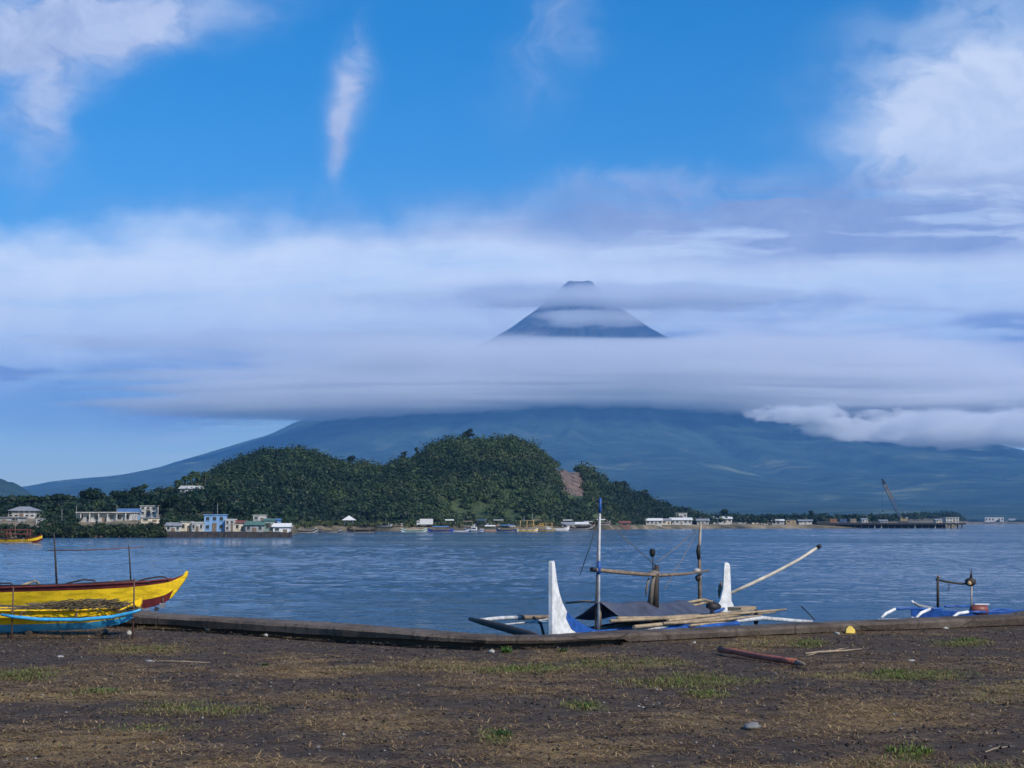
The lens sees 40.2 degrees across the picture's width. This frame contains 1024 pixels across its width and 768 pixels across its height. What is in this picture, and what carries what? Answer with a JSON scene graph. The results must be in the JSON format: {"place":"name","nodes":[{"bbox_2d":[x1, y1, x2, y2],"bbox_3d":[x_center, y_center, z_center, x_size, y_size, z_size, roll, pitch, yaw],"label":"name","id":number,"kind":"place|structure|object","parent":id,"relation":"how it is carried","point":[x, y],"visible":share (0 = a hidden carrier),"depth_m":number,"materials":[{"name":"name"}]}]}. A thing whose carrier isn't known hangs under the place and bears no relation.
{"place":"outdoors","nodes":[
{"label":"outdoors","id":0,"kind":"place"},
{"bbox_2d":[0,478,33,496],"bbox_3d":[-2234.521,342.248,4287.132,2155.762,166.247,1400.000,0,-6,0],"label":"ridge","id":1,"kind":"structure","parent":0,"point":[10,488],"depth_m":4024.84,"materials":[{"name":"blue"}]},
{"bbox_2d":[302,450,644,525],"bbox_3d":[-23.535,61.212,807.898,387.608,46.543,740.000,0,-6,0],"label":"hill","id":2,"kind":"structure","parent":0,"point":[574,480],"depth_m":644.70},
{"bbox_2d":[178,486,203,492],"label":"house","id":3,"kind":"structure","parent":2,"relation":"on","point":[182,488],"depth_m":510.69,"materials":[{"name":"white paint"}]},
{"bbox_2d":[347,454,355,461],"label":"broadleaf tree","id":4,"kind":"object","parent":2,"relation":"on","point":[350,457],"visible":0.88,"depth_m":743.19,"materials":[{"name":"green plant"}]},
{"bbox_2d":[117,432,713,525],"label":"hill forest","id":5,"kind":"object","parent":2,"relation":"on","point":[314,482],"visible":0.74,"depth_m":662.89,"materials":[{"name":"green plant"}]},
{"bbox_2d":[461,429,474,438],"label":"broadleaf tree","id":6,"kind":"object","parent":2,"relation":"on","point":[468,433],"visible":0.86,"depth_m":767.79,"materials":[{"name":"green plant"}]},
{"bbox_2d":[614,480,629,488],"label":"broadleaf tree","id":7,"kind":"object","parent":2,"relation":"on","point":[623,482],"visible":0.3,"depth_m":856.63,"materials":[{"name":"green plant"}]},
{"bbox_2d":[0,625,1023,767],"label":"ground","id":8,"kind":"structure","parent":0,"point":[657,757],"depth_m":12.80,"materials":[{"name":"brown soil"}]},
{"bbox_2d":[10,587,13,638],"bbox_3d":[-7.130,3.291,19.974,0.036,0.783,0.028,0,-6,0],"label":"stake","id":9,"kind":"object","parent":8,"relation":"on","point":[11,633],"visible":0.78,"depth_m":19.97,"materials":[{"name":"brown wood"}]},
{"bbox_2d":[0,596,142,635],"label":"beached boat","id":10,"kind":"object","parent":8,"relation":"on","point":[34,622],"visible":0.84,"depth_m":20.52,"materials":[{"name":"blue paint"}]},
{"bbox_2d":[0,598,143,614],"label":"brush pile","id":11,"kind":"object","parent":10,"relation":"on","point":[92,604],"visible":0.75,"depth_m":20.50,"materials":[{"name":"plant"}]},
{"bbox_2d":[89,688,120,692],"bbox_3d":[-3.996,3.001,13.697,0.334,0.052,0.270,4,-7,-34],"label":"weed clump","id":12,"kind":"object","parent":8,"relation":"on","point":[108,689],"visible":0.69,"depth_m":13.71,"materials":[{"name":"green plant"}]},
{"bbox_2d":[131,578,134,638],"bbox_3d":[-5.429,3.240,20.079,0.035,0.906,0.028,0,-6,0],"label":"stake","id":13,"kind":"object","parent":8,"relation":"on","point":[133,609],"visible":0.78,"depth_m":20.07,"materials":[{"name":"wood"}]},
{"bbox_2d":[158,660,209,662],"bbox_3d":[-3.947,3.284,16.586,0.850,0.019,0.086,-2,-6,15],"label":"twig","id":14,"kind":"object","parent":8,"relation":"on","point":[183,661],"visible":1,"depth_m":16.55,"materials":[{"name":"brown wood"}]},
{"bbox_2d":[489,729,513,737],"bbox_3d":[-0.089,2.699,10.832,0.202,0.063,0.203,-2,-6,24],"label":"weed clump","id":15,"kind":"object","parent":8,"relation":"on","point":[501,733],"visible":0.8,"depth_m":10.80,"materials":[{"name":"green plant"}]},
{"bbox_2d":[499,646,512,652],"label":"weed clump","id":16,"kind":"object","parent":8,"relation":"on","point":[506,650],"visible":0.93,"depth_m":17.77,"materials":[{"name":"green plant"}]},
{"bbox_2d":[0,605,1023,649],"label":"seawall","id":17,"kind":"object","parent":8,"relation":"on","point":[349,632],"visible":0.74,"depth_m":20.25,"materials":[{"name":"concrete"}]},
{"bbox_2d":[0,628,1023,767],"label":"pebbles","id":18,"kind":"object","parent":8,"relation":"on","point":[847,744],"visible":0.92,"depth_m":13.36,"materials":[{"name":"grey stone"}]},
{"bbox_2d":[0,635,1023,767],"bbox_3d":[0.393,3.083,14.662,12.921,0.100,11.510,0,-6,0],"label":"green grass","id":19,"kind":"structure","parent":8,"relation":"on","point":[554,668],"depth_m":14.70,"materials":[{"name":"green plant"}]},
{"bbox_2d":[685,689,715,693],"bbox_3d":[1.824,2.977,13.549,0.340,0.041,0.284,0,-6,0],"label":"weed clump","id":20,"kind":"object","parent":8,"relation":"on","point":[702,691],"visible":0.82,"depth_m":13.53,"materials":[{"name":"green plant"}]},
{"bbox_2d":[743,722,761,729],"bbox_3d":[1.905,2.722,11.138,0.123,0.065,0.195,-4,-7,34],"label":"rock","id":21,"kind":"object","parent":8,"relation":"on","point":[751,725],"visible":0.97,"depth_m":11.08,"materials":[{"name":"white stone"}]},
{"bbox_2d":[717,647,805,665],"bbox_3d":[2.980,3.271,16.815,0.079,0.084,1.958,2,-6,-21],"label":"log","id":22,"kind":"object","parent":8,"relation":"on","point":[765,657],"visible":1,"depth_m":16.74,"materials":[{"name":"wood"}]},
{"bbox_2d":[794,641,818,646],"bbox_3d":[4.004,3.514,18.949,0.407,0.069,0.352,0,-6,0],"label":"weed clump","id":23,"kind":"object","parent":8,"relation":"on","point":[807,643],"visible":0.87,"depth_m":18.95,"materials":[{"name":"green plant"}]},
{"bbox_2d":[804,648,861,655],"bbox_3d":[4.034,3.404,17.830,0.195,0.040,1.334,-5,-8,43],"label":"dry branch","id":24,"kind":"object","parent":8,"relation":"on","point":[826,651],"visible":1,"depth_m":17.88,"materials":[{"name":"brown wood"}]},
{"bbox_2d":[845,626,854,632],"bbox_3d":[5.050,3.674,20.929,0.150,0.110,0.060,4,-18,-8],"label":"plastic piece","id":25,"kind":"object","parent":8,"relation":"on","point":[849,629],"visible":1,"depth_m":20.90,"materials":[{"name":"yellow plastic"}]},
{"bbox_2d":[875,667,909,673],"bbox_3d":[4.208,3.162,15.440,0.388,0.062,0.426,-4,-7,37],"label":"weed clump","id":26,"kind":"object","parent":8,"relation":"on","point":[886,671],"visible":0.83,"depth_m":15.44,"materials":[{"name":"green plant"}]},
{"bbox_2d":[885,743,933,755],"bbox_3d":[2.868,2.635,10.114,0.401,0.069,0.319,0,-6,0],"label":"weed clump","id":27,"kind":"object","parent":8,"relation":"on","point":[923,749],"visible":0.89,"depth_m":10.10,"materials":[{"name":"green plant"}]},
{"bbox_2d":[954,637,975,641],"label":"weed clump","id":28,"kind":"object","parent":8,"relation":"on","point":[964,639],"visible":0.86,"depth_m":19.57,"materials":[{"name":"green plant"}]},
{"bbox_2d":[0,524,1023,634],"bbox_3d":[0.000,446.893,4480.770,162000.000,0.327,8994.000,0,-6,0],"label":"water","id":29,"kind":"structure","parent":0,"point":[447,581],"depth_m":106.01,"materials":[{"name":"blue liquid"}]},
{"bbox_2d":[0,517,41,542],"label":"outrigger boat","id":30,"kind":"object","parent":29,"relation":"on","point":[36,539],"visible":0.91,"depth_m":248.05,"materials":[{"name":"yellow paint"}]},
{"bbox_2d":[0,533,187,611],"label":"outrigger boat","id":31,"kind":"object","parent":29,"relation":"on","point":[159,592],"visible":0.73,"depth_m":56.10,"materials":[{"name":"yellow paint"}]},
{"bbox_2d":[298,528,316,532],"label":"outrigger boat","id":32,"kind":"object","parent":29,"relation":"on","point":[308,531],"visible":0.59,"depth_m":495.99,"materials":[{"name":"grey wood"}]},
{"bbox_2d":[319,528,341,532],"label":"outrigger boat","id":33,"kind":"object","parent":29,"relation":"on","point":[330,531],"visible":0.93,"depth_m":500.48,"materials":[{"name":"grey wood"}]},
{"bbox_2d":[347,528,376,531],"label":"outrigger boat","id":34,"kind":"object","parent":29,"relation":"on","point":[354,530],"visible":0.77,"depth_m":510.97,"materials":[{"name":"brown wood"}]},
{"bbox_2d":[401,528,426,531],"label":"outrigger boat","id":35,"kind":"object","parent":29,"relation":"on","point":[406,530],"visible":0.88,"depth_m":527.24,"materials":[{"name":"green paint"}]},
{"bbox_2d":[428,526,453,531],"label":"outrigger boat","id":36,"kind":"object","parent":29,"relation":"on","point":[433,530],"visible":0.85,"depth_m":516.34,"materials":[{"name":"blue paint"}]},
{"bbox_2d":[449,528,469,531],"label":"outrigger boat","id":37,"kind":"object","parent":29,"relation":"on","point":[467,530],"visible":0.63,"depth_m":527.66,"materials":[{"name":"white paint"}]},
{"bbox_2d":[464,527,483,531],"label":"outrigger boat","id":38,"kind":"object","parent":29,"relation":"on","point":[473,529],"visible":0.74,"depth_m":550.22,"materials":[{"name":"blue paint"}]},
{"bbox_2d":[496,525,517,531],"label":"outrigger boat","id":39,"kind":"object","parent":29,"relation":"on","point":[500,530],"visible":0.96,"depth_m":550.34,"materials":[{"name":"blue paint"}]},
{"bbox_2d":[516,520,537,531],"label":"outrigger boat","id":40,"kind":"object","parent":29,"relation":"on","point":[520,530],"visible":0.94,"depth_m":550.35,"materials":[{"name":"yellow paint"}]},
{"bbox_2d":[536,528,555,530],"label":"outrigger boat","id":41,"kind":"object","parent":29,"relation":"on","point":[546,529],"visible":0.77,"depth_m":575.68,"materials":[{"name":"yellow paint"}]},
{"bbox_2d":[547,526,568,530],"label":"outrigger boat","id":42,"kind":"object","parent":29,"relation":"on","point":[563,529],"visible":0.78,"depth_m":603.45,"materials":[{"name":"white paint"}]},
{"bbox_2d":[563,524,592,529],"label":"outrigger boat","id":43,"kind":"object","parent":29,"relation":"on","point":[589,528],"visible":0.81,"depth_m":634.04,"materials":[{"name":"white wood"}]},
{"bbox_2d":[468,498,821,634],"bbox_3d":[4.585,5.664,41.101,5.008,4.579,19.695,-4,-7,34],"label":"outrigger boat","id":44,"kind":"object","parent":29,"relation":"on","point":[652,612],"visible":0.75,"depth_m":40.96,"materials":[{"name":"white paint"}]},
{"bbox_2d":[813,522,965,527],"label":"pier","id":45,"kind":"structure","parent":29,"relation":"in","point":[900,525],"depth_m":901.39,"materials":[{"name":"concrete"}]},
{"bbox_2d":[859,518,868,522],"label":"shed","id":46,"kind":"structure","parent":45,"relation":"on","point":[864,520],"depth_m":903.72,"materials":[{"name":"white paint"}]},
{"bbox_2d":[881,479,907,522],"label":"crane","id":47,"kind":"object","parent":45,"relation":"on","point":[901,520],"visible":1,"depth_m":911.49,"materials":[{"name":"grey metal"}]},
{"bbox_2d":[942,517,958,522],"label":"office","id":48,"kind":"structure","parent":45,"relation":"on","point":[950,519],"depth_m":903.72,"materials":[{"name":"white paint"}]},
{"bbox_2d":[878,569,1023,618],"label":"outrigger boat","id":49,"kind":"object","parent":29,"relation":"on","point":[919,610],"visible":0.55,"depth_m":48.15,"materials":[{"name":"blue paint"}]},
{"bbox_2d":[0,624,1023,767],"bbox_3d":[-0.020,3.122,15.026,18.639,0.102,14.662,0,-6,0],"label":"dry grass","id":50,"kind":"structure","parent":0,"point":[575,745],"depth_m":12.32,"materials":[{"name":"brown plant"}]},
{"bbox_2d":[0,511,1023,537],"bbox_3d":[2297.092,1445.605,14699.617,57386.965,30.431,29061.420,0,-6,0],"label":"shore land","id":51,"kind":"structure","parent":0,"point":[32,523],"depth_m":602.18,"materials":[{"name":"soil"}]},
{"bbox_2d":[0,517,27,521],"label":"house","id":52,"kind":"structure","parent":51,"relation":"on","point":[19,519],"depth_m":378.23,"materials":[{"name":"grey metal"}]},
{"bbox_2d":[8,507,40,518],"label":"house","id":53,"kind":"structure","parent":51,"relation":"on","point":[30,512],"depth_m":413.23,"materials":[{"name":"white paint"}]},
{"bbox_2d":[6,494,48,504],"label":"broadleaf tree","id":54,"kind":"object","parent":51,"relation":"on","point":[18,499],"visible":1,"depth_m":441.34,"materials":[{"name":"green plant"}]},
{"bbox_2d":[43,493,72,505],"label":"broadleaf tree","id":55,"kind":"object","parent":51,"relation":"on","point":[57,497],"visible":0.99,"depth_m":447.36,"materials":[{"name":"green plant"}]},
{"bbox_2d":[0,521,167,537],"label":"mangrove belt","id":56,"kind":"object","parent":51,"relation":"on","point":[151,529],"visible":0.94,"depth_m":333.70,"materials":[{"name":"green plant"}]},
{"bbox_2d":[78,487,108,501],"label":"broadleaf tree","id":57,"kind":"object","parent":51,"relation":"on","point":[90,493],"visible":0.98,"depth_m":451.09,"materials":[{"name":"green plant"}]},
{"bbox_2d":[91,500,101,511],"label":"coconut palm","id":58,"kind":"object","parent":51,"relation":"on","point":[96,502],"visible":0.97,"depth_m":423.06,"materials":[{"name":"green plant"}]},
{"bbox_2d":[75,512,139,521],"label":"villa","id":59,"kind":"object","parent":51,"relation":"on","point":[103,516],"visible":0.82,"depth_m":378.24,"materials":[{"name":"white paint"}]},
{"bbox_2d":[109,490,134,498],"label":"broadleaf tree","id":60,"kind":"object","parent":51,"relation":"on","point":[117,494],"visible":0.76,"depth_m":458.15,"materials":[{"name":"green plant"}]},
{"bbox_2d":[117,509,141,519],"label":"house","id":61,"kind":"structure","parent":51,"relation":"on","point":[129,510],"depth_m":395.05,"materials":[{"name":"blue metal"}]},
{"bbox_2d":[130,484,149,499],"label":"broadleaf tree","id":62,"kind":"object","parent":51,"relation":"on","point":[145,486],"visible":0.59,"depth_m":467.73,"materials":[{"name":"green plant"}]},
{"bbox_2d":[139,505,158,518],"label":"house","id":63,"kind":"structure","parent":51,"relation":"on","point":[150,510],"depth_m":408.28,"materials":[{"name":"white paint"}]},
{"bbox_2d":[0,510,299,526],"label":"shrub cover","id":64,"kind":"object","parent":51,"relation":"on","point":[70,519],"visible":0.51,"depth_m":381.48,"materials":[{"name":"green plant"}]},
{"bbox_2d":[140,517,159,523],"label":"shed","id":65,"kind":"structure","parent":51,"relation":"on","point":[149,519],"depth_m":370.20,"materials":[{"name":"beige paint"}]},
{"bbox_2d":[0,488,305,522],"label":"woodland","id":66,"kind":"object","parent":51,"relation":"on","point":[203,498],"visible":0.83,"depth_m":421.56,"materials":[{"name":"green plant"}]},
{"bbox_2d":[153,486,177,495],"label":"broadleaf tree","id":67,"kind":"object","parent":51,"relation":"on","point":[167,489],"visible":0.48,"depth_m":501.90,"materials":[{"name":"green plant"}]},
{"bbox_2d":[164,522,182,531],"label":"house","id":68,"kind":"structure","parent":51,"relation":"on","point":[173,526],"depth_m":341.21,"materials":[{"name":"white paint"}]},
{"bbox_2d":[172,480,184,486],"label":"coconut palm","id":69,"kind":"object","parent":51,"relation":"on","point":[176,482],"visible":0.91,"depth_m":544.20,"materials":[{"name":"green plant"}]},
{"bbox_2d":[181,476,191,482],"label":"coconut palm","id":70,"kind":"object","parent":51,"relation":"on","point":[184,478],"visible":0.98,"depth_m":528.21,"materials":[{"name":"green plant"}]},
{"bbox_2d":[180,521,194,530],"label":"house","id":71,"kind":"structure","parent":51,"relation":"on","point":[186,526],"depth_m":342.20,"materials":[{"name":"beige paint"}]},
{"bbox_2d":[185,474,200,485],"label":"coconut palm","id":72,"kind":"object","parent":51,"relation":"on","point":[194,476],"visible":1,"depth_m":532.32,"materials":[{"name":"green plant"}]},
{"bbox_2d":[187,471,203,485],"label":"coconut palm","id":73,"kind":"object","parent":51,"relation":"on","point":[197,473],"visible":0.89,"depth_m":536.19,"materials":[{"name":"green plant"}]},
{"bbox_2d":[191,522,204,531],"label":"house","id":74,"kind":"structure","parent":51,"relation":"on","point":[197,526],"depth_m":341.18,"materials":[{"name":"white paint"}]},
{"bbox_2d":[201,472,210,485],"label":"coconut palm","id":75,"kind":"object","parent":51,"relation":"on","point":[204,474],"visible":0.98,"depth_m":540.95,"materials":[{"name":"green plant"}]},
{"bbox_2d":[203,514,227,531],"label":"house","id":76,"kind":"structure","parent":51,"relation":"on","point":[214,522],"depth_m":342.79,"materials":[{"name":"blue paint"}]},
{"bbox_2d":[212,523,216,531],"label":"door","id":77,"kind":"structure","parent":76,"relation":"in","point":[214,525],"depth_m":342.62,"materials":[{"name":"brown wood"}]},
{"bbox_2d":[153,531,291,537],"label":"embankment","id":78,"kind":"structure","parent":51,"relation":"on","point":[239,534],"depth_m":338.10,"materials":[{"name":"grey concrete"}]},
{"bbox_2d":[225,519,236,531],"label":"house","id":79,"kind":"structure","parent":51,"relation":"on","point":[229,524],"depth_m":341.26,"materials":[{"name":"white paint"}]},
{"bbox_2d":[235,520,247,530],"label":"house","id":80,"kind":"structure","parent":51,"relation":"on","point":[240,525],"depth_m":342.26,"materials":[{"name":"beige paint"}]},
{"bbox_2d":[244,521,265,531],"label":"house","id":81,"kind":"structure","parent":51,"relation":"on","point":[254,526],"depth_m":341.21,"materials":[{"name":"green metal"}]},
{"bbox_2d":[253,515,267,520],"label":"house","id":82,"kind":"structure","parent":51,"relation":"on","point":[258,517],"depth_m":350.41,"materials":[{"name":"white paint"}]},
{"bbox_2d":[262,518,275,531],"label":"house","id":83,"kind":"structure","parent":51,"relation":"on","point":[269,524],"depth_m":342.21,"materials":[{"name":"green concrete"}]},
{"bbox_2d":[271,523,292,532],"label":"house","id":84,"kind":"structure","parent":51,"relation":"on","point":[282,527],"depth_m":341.70,"materials":[{"name":"white paint"}]},
{"bbox_2d":[343,516,354,525],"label":"gazebo","id":85,"kind":"object","parent":51,"relation":"on","point":[348,518],"visible":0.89,"depth_m":599.41,"materials":[{"name":"white paint"}]},
{"bbox_2d":[417,519,432,526],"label":"box truck","id":86,"kind":"object","parent":51,"relation":"on","point":[426,521],"visible":1,"depth_m":598.97,"materials":[{"name":"white paint"}]},
{"bbox_2d":[294,520,596,527],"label":"shore scrub","id":87,"kind":"object","parent":51,"relation":"on","point":[326,523],"visible":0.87,"depth_m":601.70,"materials":[{"name":"green plant"}]},
{"bbox_2d":[475,519,488,525],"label":"outrigger boat","id":88,"kind":"object","parent":51,"relation":"on","point":[483,523],"visible":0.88,"depth_m":603.68,"materials":[{"name":"white paint"}]},
{"bbox_2d":[561,522,574,527],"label":"hut","id":89,"kind":"object","parent":51,"relation":"on","point":[570,526],"visible":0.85,"depth_m":636.80,"materials":[{"name":"grey metal"}]},
{"bbox_2d":[575,522,588,527],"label":"hut","id":90,"kind":"object","parent":51,"relation":"on","point":[581,526],"visible":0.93,"depth_m":636.76,"materials":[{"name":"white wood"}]},
{"bbox_2d":[619,521,630,528],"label":"hut","id":91,"kind":"object","parent":51,"relation":"on","point":[625,524],"visible":0.93,"depth_m":736.25,"materials":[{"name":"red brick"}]},
{"bbox_2d":[645,518,662,526],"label":"warehouse","id":92,"kind":"structure","parent":51,"relation":"on","point":[655,521],"depth_m":802.03,"materials":[{"name":"white paint"}]},
{"bbox_2d":[662,518,671,524],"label":"warehouse","id":93,"kind":"structure","parent":51,"relation":"on","point":[666,521],"depth_m":817.97,"materials":[{"name":"beige paint"}]},
{"bbox_2d":[675,513,686,517],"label":"house","id":94,"kind":"structure","parent":51,"relation":"on","point":[684,515],"depth_m":858.23,"materials":[{"name":"white paint"}]},
{"bbox_2d":[671,518,692,524],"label":"warehouse","id":95,"kind":"structure","parent":51,"relation":"on","point":[681,521],"depth_m":835.98,"materials":[{"name":"white paint"}]},
{"bbox_2d":[695,519,709,524],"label":"shed","id":96,"kind":"structure","parent":51,"relation":"on","point":[703,521],"depth_m":863.77,"materials":[{"name":"grey metal"}]},
{"bbox_2d":[711,516,732,524],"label":"warehouse","id":97,"kind":"structure","parent":51,"relation":"on","point":[729,520],"depth_m":890.72,"materials":[{"name":"white paint"}]},
{"bbox_2d":[718,509,728,515],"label":"broadleaf tree","id":98,"kind":"object","parent":51,"relation":"on","point":[723,511],"visible":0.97,"depth_m":994.72,"materials":[{"name":"green plant"}]},
{"bbox_2d":[771,519,784,524],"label":"shed","id":99,"kind":"structure","parent":51,"relation":"on","point":[781,522],"depth_m":903.58,"materials":[{"name":"white paint"}]},
{"bbox_2d":[785,520,795,524],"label":"shed","id":100,"kind":"structure","parent":51,"relation":"on","point":[790,522],"depth_m":905.58,"materials":[{"name":"beige paint"}]},
{"bbox_2d":[797,519,812,524],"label":"shed","id":101,"kind":"structure","parent":51,"relation":"on","point":[804,521],"depth_m":907.63,"materials":[{"name":"grey metal"}]},
{"bbox_2d":[689,510,1023,523],"bbox_3d":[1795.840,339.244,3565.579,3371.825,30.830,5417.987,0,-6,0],"label":"woodland","id":102,"kind":"object","parent":51,"relation":"on","point":[819,518],"visible":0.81,"depth_m":969.63,"materials":[{"name":"green plant"}]},
{"bbox_2d":[983,517,1003,521],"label":"house","id":103,"kind":"structure","parent":51,"relation":"on","point":[990,519],"depth_m":3364.37,"materials":[{"name":"white paint"}]},
{"bbox_2d":[967,519,1021,521],"bbox_3d":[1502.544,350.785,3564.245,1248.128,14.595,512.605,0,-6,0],"label":"distant woodland","id":104,"kind":"object","parent":51,"relation":"on","point":[974,520],"visible":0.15,"depth_m":3359.93,"materials":[{"name":"green plant"}]},
{"bbox_2d":[0,0,1023,486],"label":"sky","id":105,"kind":"structure","parent":0,"point":[224,223],"materials":[{"name":"blue"}]},
{"bbox_2d":[22,281,1023,519],"bbox_3d":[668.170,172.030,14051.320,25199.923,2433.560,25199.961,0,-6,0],"label":"volcano","id":106,"kind":"structure","parent":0,"point":[569,374],"depth_m":10878.65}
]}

